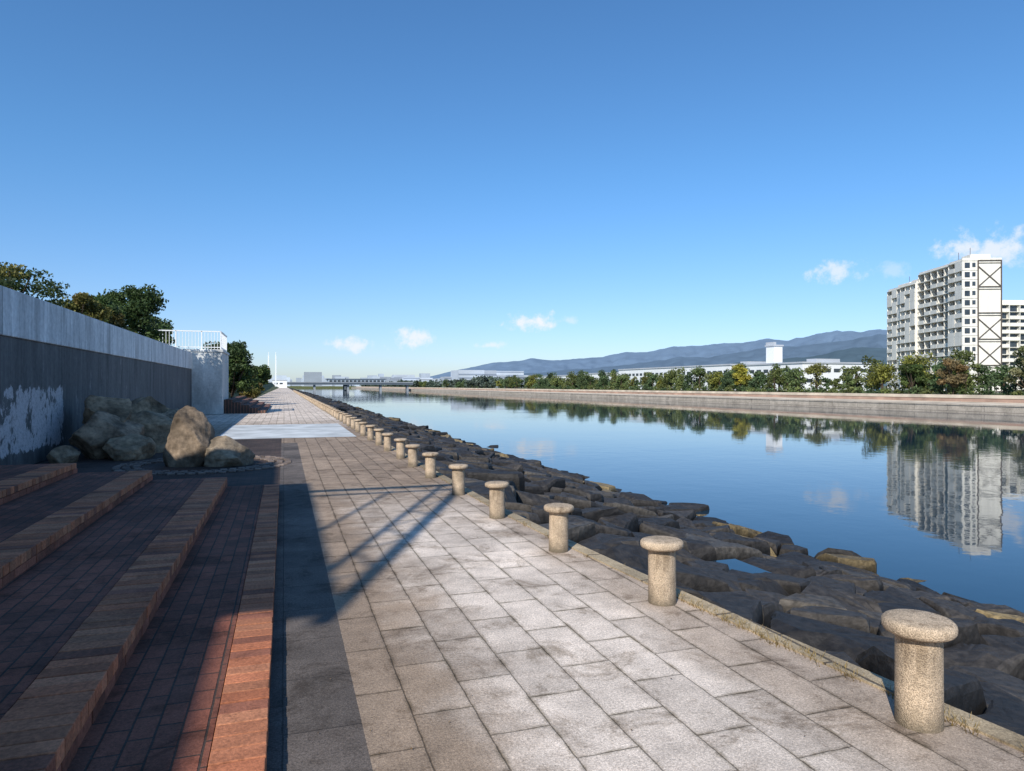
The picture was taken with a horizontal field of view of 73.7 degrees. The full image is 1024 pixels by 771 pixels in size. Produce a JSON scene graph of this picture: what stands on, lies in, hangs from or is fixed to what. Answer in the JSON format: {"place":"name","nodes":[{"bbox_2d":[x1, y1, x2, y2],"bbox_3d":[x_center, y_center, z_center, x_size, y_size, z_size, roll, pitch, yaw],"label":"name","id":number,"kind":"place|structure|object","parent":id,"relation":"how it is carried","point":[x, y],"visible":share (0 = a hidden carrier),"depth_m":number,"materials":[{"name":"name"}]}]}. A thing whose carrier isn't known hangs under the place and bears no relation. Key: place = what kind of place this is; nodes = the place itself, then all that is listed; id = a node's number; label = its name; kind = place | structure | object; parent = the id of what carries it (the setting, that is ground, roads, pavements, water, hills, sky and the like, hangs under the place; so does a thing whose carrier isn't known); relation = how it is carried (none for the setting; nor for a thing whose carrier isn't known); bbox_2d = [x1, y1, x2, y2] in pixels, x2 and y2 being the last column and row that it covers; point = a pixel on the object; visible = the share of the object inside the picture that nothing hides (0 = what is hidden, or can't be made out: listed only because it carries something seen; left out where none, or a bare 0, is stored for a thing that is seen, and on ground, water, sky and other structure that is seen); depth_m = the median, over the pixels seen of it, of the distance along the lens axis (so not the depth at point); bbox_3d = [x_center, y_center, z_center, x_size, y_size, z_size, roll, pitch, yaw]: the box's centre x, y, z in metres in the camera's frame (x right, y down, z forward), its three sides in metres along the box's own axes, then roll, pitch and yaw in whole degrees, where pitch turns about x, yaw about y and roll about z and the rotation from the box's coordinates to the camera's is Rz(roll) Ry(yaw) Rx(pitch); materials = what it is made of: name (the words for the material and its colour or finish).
{"place":"outdoors","nodes":[
{"label":"outdoors","id":0,"kind":"place"},
{"bbox_2d":[38,388,283,485],"bbox_3d":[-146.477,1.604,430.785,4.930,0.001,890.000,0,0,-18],"label":"plaza pavement","id":1,"kind":"structure","parent":0,"point":[222,423],"depth_m":14.80,"materials":[{"name":"brick"}]},
{"bbox_2d":[46,445,80,463],"bbox_3d":[-9.333,1.480,14.168,0.564,0.484,0.484,0,0,7],"label":"boulder","id":2,"kind":"object","parent":1,"relation":"on","point":[63,454],"visible":0.82,"depth_m":14.03,"materials":[{"name":"stone"}]},
{"bbox_2d":[68,410,144,458],"bbox_3d":[-8.976,1.184,15.310,1.141,1.248,1.600,0,0,43],"label":"boulder","id":3,"kind":"object","parent":1,"relation":"on","point":[94,434],"visible":0.62,"depth_m":14.89,"materials":[{"name":"stone"}]},
{"bbox_2d":[82,395,131,423],"bbox_3d":[-9.514,0.714,16.015,1.036,1.009,1.664,0,0,-43],"label":"boulder","id":4,"kind":"object","parent":3,"relation":"on","point":[121,408],"visible":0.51,"depth_m":15.71,"materials":[{"name":"stone"}]},
{"bbox_2d":[101,434,156,460],"bbox_3d":[-8.494,1.433,14.943,1.204,0.718,0.985,0,0,3],"label":"boulder","id":5,"kind":"object","parent":1,"relation":"on","point":[131,447],"visible":0.82,"depth_m":14.70,"materials":[{"name":"stone"}]},
{"bbox_2d":[0,464,263,770],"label":"brick terrace","id":6,"kind":"structure","parent":1,"relation":"on","point":[159,711],"depth_m":4.29,"materials":[{"name":"brick"}]},
{"bbox_2d":[0,463,278,770],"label":"terrace edge bricks","id":7,"kind":"object","parent":6,"relation":"on","point":[48,719],"visible":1,"depth_m":3.92,"materials":[{"name":"brick"}]},
{"bbox_2d":[131,396,169,412],"bbox_3d":[-10.275,1.028,18.805,1.614,1.505,1.427,0,0,26],"label":"boulder","id":8,"kind":"object","parent":1,"relation":"on","point":[148,403],"visible":0.15,"depth_m":18.60,"materials":[{"name":"stone"}]},
{"bbox_2d":[129,410,172,452],"bbox_3d":[-8.762,1.203,16.724,1.381,1.199,1.174,0,0,-15],"label":"boulder","id":9,"kind":"object","parent":1,"relation":"on","point":[157,427],"visible":0.37,"depth_m":16.33,"materials":[{"name":"stone"}]},
{"bbox_2d":[161,409,179,419],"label":"boulder","id":10,"kind":"object","parent":1,"relation":"on","point":[170,413],"visible":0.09,"depth_m":18.29,"materials":[{"name":"stone"}]},
{"bbox_2d":[162,405,214,466],"bbox_3d":[-6.522,1.173,13.876,1.024,1.536,1.054,0,0,-3],"label":"boulder","id":11,"kind":"object","parent":1,"relation":"on","point":[191,435],"visible":0.72,"depth_m":13.45,"materials":[{"name":"stone"}]},
{"bbox_2d":[111,455,291,474],"bbox_3d":[-6.204,1.589,13.848,3.300,0.042,3.295,0,0,-18],"label":"cobble ring","id":12,"kind":"object","parent":1,"relation":"on","point":[137,465],"visible":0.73,"depth_m":13.12,"materials":[{"name":"stone"}]},
{"bbox_2d":[204,435,254,466],"bbox_3d":[-5.730,1.405,13.822,0.808,0.791,0.879,0,0,11],"label":"boulder","id":13,"kind":"object","parent":1,"relation":"on","point":[224,451],"visible":0.88,"depth_m":13.52,"materials":[{"name":"stone"}]},
{"bbox_2d":[224,396,270,413],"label":"brick stairs","id":14,"kind":"structure","parent":1,"relation":"on","point":[239,404],"depth_m":39.34,"materials":[{"name":"brick"}]},
{"bbox_2d":[272,378,286,387],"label":"harbour building","id":15,"kind":"structure","parent":1,"relation":"on","point":[281,383],"depth_m":492.62,"materials":[{"name":"white concrete"}]},
{"bbox_2d":[229,382,278,399],"bbox_3d":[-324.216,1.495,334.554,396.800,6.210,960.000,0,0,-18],"label":"embankment","id":16,"kind":"structure","parent":0,"point":[269,387],"depth_m":176.35,"materials":[{"name":"green plant"}]},
{"bbox_2d":[0,262,72,307],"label":"pine tree","id":17,"kind":"object","parent":16,"relation":"on","point":[11,277],"visible":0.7,"depth_m":17.55,"materials":[{"name":"green plant"}]},
{"bbox_2d":[55,292,112,322],"bbox_3d":[-15.424,-2.312,24.381,2.161,2.030,2.059,0,0,-18],"label":"shrub","id":18,"kind":"object","parent":16,"relation":"on","point":[83,299],"visible":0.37,"depth_m":24.24,"materials":[{"name":"green plant"}]},
{"bbox_2d":[0,285,191,464],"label":"retaining wall","id":19,"kind":"structure","parent":16,"relation":"on","point":[59,365],"depth_m":15.45,"materials":[{"name":"concrete"}]},
{"bbox_2d":[78,294,118,320],"bbox_3d":[-18.343,-2.671,30.092,2.071,2.753,2.427,0,0,-18],"label":"broadleaf tree","id":20,"kind":"object","parent":16,"relation":"on","point":[103,300],"visible":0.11,"depth_m":29.87,"materials":[{"name":"green plant"}]},
{"bbox_2d":[98,303,138,333],"bbox_3d":[-16.093,-2.301,27.499,2.128,2.021,1.949,0,0,22],"label":"shrub","id":21,"kind":"object","parent":16,"relation":"on","point":[118,320],"visible":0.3,"depth_m":27.29,"materials":[{"name":"green plant"}]},
{"bbox_2d":[94,284,168,341],"bbox_3d":[-18.607,-3.161,33.036,3.387,3.767,3.567,0,0,-44],"label":"broadleaf tree","id":22,"kind":"object","parent":16,"relation":"on","point":[139,307],"visible":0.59,"depth_m":32.67,"materials":[{"name":"green plant"}]},
{"bbox_2d":[150,318,174,344],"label":"broadleaf tree","id":23,"kind":"object","parent":16,"relation":"on","point":[164,325],"visible":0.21,"depth_m":50.03,"materials":[{"name":"green plant"}]},
{"bbox_2d":[182,349,229,414],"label":"stair platform wall","id":24,"kind":"structure","parent":16,"relation":"on","point":[210,380],"depth_m":37.65,"materials":[{"name":"concrete"}]},
{"bbox_2d":[158,330,226,351],"bbox_3d":[-19.185,-2.515,39.234,4.910,1.030,4.241,0,0,-18],"label":"white railing","id":25,"kind":"object","parent":24,"relation":"on","point":[223,341],"visible":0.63,"depth_m":37.68,"materials":[{"name":"metal"}]},
{"bbox_2d":[203,341,234,384],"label":"broadleaf tree","id":26,"kind":"object","parent":16,"relation":"on","point":[211,345],"visible":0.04,"depth_m":57.31,"materials":[{"name":"green plant"}]},
{"bbox_2d":[215,340,257,397],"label":"broadleaf tree","id":27,"kind":"object","parent":16,"relation":"on","point":[239,358],"visible":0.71,"depth_m":53.49,"materials":[{"name":"green plant"}]},
{"bbox_2d":[235,364,257,391],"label":"broadleaf tree","id":28,"kind":"object","parent":16,"relation":"on","point":[254,371],"visible":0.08,"depth_m":70.67,"materials":[{"name":"green plant"}]},
{"bbox_2d":[238,385,260,398],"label":"shrub","id":29,"kind":"object","parent":16,"relation":"on","point":[255,393],"visible":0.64,"depth_m":65.19,"materials":[{"name":"green plant"}]},
{"bbox_2d":[258,383,264,390],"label":"shrub","id":30,"kind":"object","parent":16,"relation":"on","point":[261,387],"visible":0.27,"depth_m":91.69,"materials":[{"name":"green plant"}]},
{"bbox_2d":[256,364,271,383],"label":"broadleaf tree","id":31,"kind":"object","parent":16,"relation":"on","point":[262,374],"visible":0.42,"depth_m":126.38,"materials":[{"name":"green plant"}]},
{"bbox_2d":[259,366,271,385],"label":"broadleaf tree","id":32,"kind":"object","parent":16,"relation":"on","point":[264,382],"visible":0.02,"depth_m":153.60,"materials":[{"name":"green plant"}]},
{"bbox_2d":[268,352,275,386],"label":"white mast","id":33,"kind":"object","parent":16,"relation":"on","point":[275,366],"visible":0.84,"depth_m":396.55,"materials":[{"name":"metal"}]},
{"bbox_2d":[268,526,277,723],"bbox_3d":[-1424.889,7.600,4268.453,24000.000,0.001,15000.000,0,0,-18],"label":"ground","id":34,"kind":"structure","parent":0,"point":[273,615],"depth_m":22.91,"materials":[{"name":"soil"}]},
{"bbox_3d":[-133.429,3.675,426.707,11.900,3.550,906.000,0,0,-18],"label":"riprap base","id":35,"kind":"structure","parent":34,"relation":"on","visible":0},
{"bbox_2d":[287,387,1023,751],"bbox_3d":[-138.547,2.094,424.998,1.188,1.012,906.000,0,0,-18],"label":"quay kerb","id":36,"kind":"structure","parent":35,"relation":"on","point":[1007,737],"depth_m":4.19,"materials":[{"name":"stone"}]},
{"bbox_2d":[291,389,1023,735],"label":"riprap rocks","id":37,"kind":"object","parent":35,"relation":"on","point":[837,603],"visible":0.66,"depth_m":10.06,"materials":[{"name":"stone"}]},
{"bbox_2d":[713,559,770,573],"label":"rock pool water","id":38,"kind":"structure","parent":37,"relation":"on","point":[736,564],"depth_m":10.94,"materials":[{"name":"blue liquid"}]},
{"bbox_2d":[0,0,1023,381],"label":"sky","id":39,"kind":"structure","parent":0,"point":[353,189],"materials":[{"name":"blue"}]},
{"bbox_2d":[266,388,1023,770],"bbox_3d":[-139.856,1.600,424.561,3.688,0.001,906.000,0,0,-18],"label":"promenade path","id":40,"kind":"structure","parent":0,"point":[398,586],"depth_m":3.92,"materials":[{"name":"stone"}]},
{"bbox_2d":[220,423,354,438],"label":"painted pavement","id":41,"kind":"structure","parent":40,"relation":"on","point":[281,431],"depth_m":23.66,"materials":[{"name":"white paint"}]},
{"bbox_2d":[335,410,340,419],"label":"stone bollard","id":42,"kind":"object","parent":40,"relation":"on","point":[337,414],"visible":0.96,"depth_m":31.98,"materials":[{"name":"stone"}]},
{"bbox_2d":[338,412,344,421],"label":"stone bollard","id":43,"kind":"object","parent":40,"relation":"on","point":[341,418],"visible":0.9,"depth_m":30.27,"materials":[{"name":"stone"}]},
{"bbox_2d":[342,413,348,423],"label":"stone bollard","id":44,"kind":"object","parent":40,"relation":"on","point":[344,419],"visible":0.94,"depth_m":28.57,"materials":[{"name":"stone"}]},
{"bbox_2d":[345,415,352,425],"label":"stone bollard","id":45,"kind":"object","parent":40,"relation":"on","point":[348,421],"visible":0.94,"depth_m":26.86,"materials":[{"name":"stone"}]},
{"bbox_2d":[349,417,356,428],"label":"stone bollard","id":46,"kind":"object","parent":40,"relation":"on","point":[352,423],"visible":0.89,"depth_m":25.16,"materials":[{"name":"stone"}]},
{"bbox_2d":[354,419,361,431],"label":"stone bollard","id":47,"kind":"object","parent":40,"relation":"on","point":[357,426],"visible":0.91,"depth_m":23.45,"materials":[{"name":"stone"}]},
{"bbox_2d":[359,422,367,435],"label":"stone bollard","id":48,"kind":"object","parent":40,"relation":"on","point":[362,428],"visible":0.98,"depth_m":21.74,"materials":[{"name":"stone"}]},
{"bbox_2d":[366,425,375,439],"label":"stone bollard","id":49,"kind":"object","parent":40,"relation":"on","point":[370,432],"visible":0.97,"depth_m":20.03,"materials":[{"name":"stone"}]},
{"bbox_2d":[374,428,384,444],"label":"stone bollard","id":50,"kind":"object","parent":40,"relation":"on","point":[379,437],"visible":0.97,"depth_m":18.33,"materials":[{"name":"stone"}]},
{"bbox_2d":[382,433,393,450],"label":"stone bollard","id":51,"kind":"object","parent":40,"relation":"on","point":[387,441],"visible":0.96,"depth_m":16.61,"materials":[{"name":"stone"}]},
{"bbox_2d":[394,438,406,458],"bbox_3d":[-2.446,1.390,14.999,0.294,0.454,0.294,0,-1,2],"label":"stone bollard","id":52,"kind":"object","parent":40,"relation":"on","point":[400,448],"visible":0.98,"depth_m":14.92,"materials":[{"name":"stone"}]},
{"bbox_2d":[405,444,419,466],"bbox_3d":[-1.959,1.390,13.473,0.294,0.454,0.294,0,0,33],"label":"stone bollard","id":53,"kind":"object","parent":40,"relation":"on","point":[412,456],"visible":0.98,"depth_m":13.39,"materials":[{"name":"stone"}]},
{"bbox_2d":[422,452,438,477],"bbox_3d":[-1.415,1.390,11.864,0.294,0.454,0.294,-1,0,28],"label":"stone bollard","id":54,"kind":"object","parent":40,"relation":"on","point":[430,464],"visible":0.99,"depth_m":11.78,"materials":[{"name":"stone"}]},
{"bbox_2d":[448,464,467,495],"bbox_3d":[-0.786,1.388,10.018,0.294,0.459,0.294,0,-1,30],"label":"stone bollard","id":55,"kind":"object","parent":40,"relation":"on","point":[458,479],"visible":0.95,"depth_m":9.93,"materials":[{"name":"stone"}]},
{"bbox_2d":[485,481,508,518],"bbox_3d":[-0.181,1.393,8.269,0.294,0.449,0.294,-1,0,-5],"label":"stone bollard","id":56,"kind":"object","parent":40,"relation":"on","point":[496,499],"visible":0.98,"depth_m":8.19,"materials":[{"name":"stone"}]},
{"bbox_2d":[544,503,573,552],"bbox_3d":[0.452,1.385,6.612,0.294,0.465,0.294,0,0,-43],"label":"stone bollard","id":57,"kind":"object","parent":40,"relation":"on","point":[558,527],"visible":0.97,"depth_m":6.53,"materials":[{"name":"stone"}]},
{"bbox_2d":[640,536,683,606],"bbox_3d":[1.108,1.376,5.043,0.316,0.486,0.316,0,0,2],"label":"stone bollard","id":58,"kind":"object","parent":40,"relation":"on","point":[662,550],"visible":0.98,"depth_m":4.95,"materials":[{"name":"stone"}]},
{"bbox_2d":[424,468,1023,752],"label":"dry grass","id":59,"kind":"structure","parent":40,"relation":"on","point":[776,643],"depth_m":4.17,"materials":[{"name":"brown plant"}]},
{"bbox_2d":[881,609,957,733],"bbox_3d":[1.928,1.359,3.236,0.316,0.522,0.316,0,0,31],"label":"stone bollard","id":60,"kind":"object","parent":40,"relation":"on","point":[921,637],"visible":0.98,"depth_m":3.15,"materials":[{"name":"stone"}]},
{"bbox_2d":[287,386,1016,394],"bbox_3d":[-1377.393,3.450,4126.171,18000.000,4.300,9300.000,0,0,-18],"label":"terrain","id":61,"kind":"structure","parent":0,"point":[891,392],"depth_m":539.45,"materials":[{"name":"green plant"}]},
{"bbox_2d":[267,370,528,387],"bbox_3d":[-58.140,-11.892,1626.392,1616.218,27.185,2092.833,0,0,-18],"label":"distant city buildings","id":62,"kind":"structure","parent":61,"relation":"on","point":[422,377],"depth_m":979.75,"materials":[{"name":"white concrete"}]},
{"bbox_2d":[359,375,548,387],"bbox_3d":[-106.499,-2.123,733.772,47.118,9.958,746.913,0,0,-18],"label":"distant tree line","id":63,"kind":"object","parent":61,"relation":"on","point":[483,381],"visible":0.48,"depth_m":494.64,"materials":[{"name":"green plant"}]},
{"bbox_2d":[526,375,570,387],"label":"factory","id":64,"kind":"structure","parent":61,"relation":"on","point":[560,376],"depth_m":390.59,"materials":[{"name":"white glass"}]},
{"bbox_2d":[584,372,618,380],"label":"warehouse","id":65,"kind":"structure","parent":61,"relation":"on","point":[595,375],"depth_m":345.58,"materials":[{"name":"white glass"}]},
{"bbox_2d":[351,386,1023,414],"bbox_3d":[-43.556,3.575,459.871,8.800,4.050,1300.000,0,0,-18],"label":"bank seawall","id":66,"kind":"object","parent":61,"relation":"on","point":[1002,404],"visible":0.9,"depth_m":141.87,"materials":[{"name":"concrete"}]},
{"bbox_2d":[618,361,765,389],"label":"warehouse","id":67,"kind":"structure","parent":61,"relation":"on","point":[638,373],"depth_m":271.66,"materials":[{"name":"white glass"}]},
{"bbox_2d":[418,365,975,393],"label":"background trees","id":68,"kind":"object","parent":61,"relation":"on","point":[760,376],"visible":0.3,"depth_m":186.57,"materials":[{"name":"green plant"}]},
{"bbox_2d":[731,364,752,391],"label":"autumn tree","id":69,"kind":"object","parent":61,"relation":"on","point":[740,373],"visible":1,"depth_m":175.34,"materials":[{"name":"yellow plant"}]},
{"bbox_2d":[496,349,1023,393],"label":"bank trees","id":70,"kind":"object","parent":61,"relation":"on","point":[881,373],"visible":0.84,"depth_m":157.49,"materials":[{"name":"green plant"}]},
{"bbox_2d":[530,383,1023,395],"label":"bank hedge","id":71,"kind":"object","parent":61,"relation":"on","point":[916,390],"visible":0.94,"depth_m":148.15,"materials":[{"name":"green plant"}]},
{"bbox_2d":[732,359,880,390],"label":"warehouse","id":72,"kind":"structure","parent":61,"relation":"on","point":[835,365],"depth_m":207.17,"materials":[{"name":"white concrete"}]},
{"bbox_2d":[898,364,928,388],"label":"broadleaf tree","id":73,"kind":"object","parent":61,"relation":"on","point":[917,373],"visible":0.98,"depth_m":126.58,"materials":[{"name":"green plant"}]},
{"bbox_2d":[936,357,968,394],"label":"autumn tree","id":74,"kind":"object","parent":61,"relation":"on","point":[951,379],"visible":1,"depth_m":117.72,"materials":[{"name":"brown plant"}]},
{"bbox_2d":[1004,345,1023,387],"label":"autumn tree","id":75,"kind":"object","parent":61,"relation":"on","point":[1015,371],"visible":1,"depth_m":106.64,"materials":[{"name":"green plant"}]},
{"bbox_2d":[293,388,1023,612],"bbox_3d":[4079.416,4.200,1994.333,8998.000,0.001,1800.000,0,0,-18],"label":"water","id":76,"kind":"structure","parent":0,"point":[934,500],"depth_m":36.76,"materials":[{"name":"blue liquid"}]},
{"bbox_2d":[269,382,412,390],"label":"canal bridge","id":77,"kind":"structure","parent":76,"relation":"in","point":[347,384],"depth_m":548.27,"materials":[{"name":"metal"}]},
{"bbox_2d":[325,379,385,390],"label":"station building","id":78,"kind":"structure","parent":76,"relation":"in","point":[355,380],"depth_m":562.38,"materials":[{"name":"grey glass"}]},
{"bbox_2d":[430,329,886,378],"bbox_3d":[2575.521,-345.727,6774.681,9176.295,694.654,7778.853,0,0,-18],"label":"hills","id":79,"kind":"structure","parent":0,"point":[532,365],"depth_m":8518.03,"materials":[{"name":"blue"}]},
{"bbox_2d":[524,334,886,375],"bbox_3d":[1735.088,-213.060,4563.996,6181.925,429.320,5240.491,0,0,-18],"label":"hills","id":80,"kind":"structure","parent":0,"point":[873,341],"depth_m":5631.21,"materials":[{"name":"blue"}]},
{"bbox_2d":[765,342,783,362],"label":"warehouse tower","id":81,"kind":"structure","parent":0,"point":[773,352],"depth_m":233.01,"materials":[{"name":"white concrete"}]},
{"bbox_2d":[731,347,886,385],"bbox_3d":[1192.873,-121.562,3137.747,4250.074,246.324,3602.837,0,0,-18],"label":"hills","id":82,"kind":"structure","parent":0,"point":[855,354],"depth_m":3714.64,"materials":[{"name":"blue"}]},
{"bbox_2d":[887,253,1001,392],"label":"apartment building","id":83,"kind":"structure","parent":0,"point":[943,311],"depth_m":154.94,"materials":[{"name":"white concrete"}]},
{"bbox_2d":[1002,300,1023,390],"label":"apartment building","id":84,"kind":"structure","parent":0,"point":[1012,325],"depth_m":207.00,"materials":[{"name":"white concrete"}]}
]}

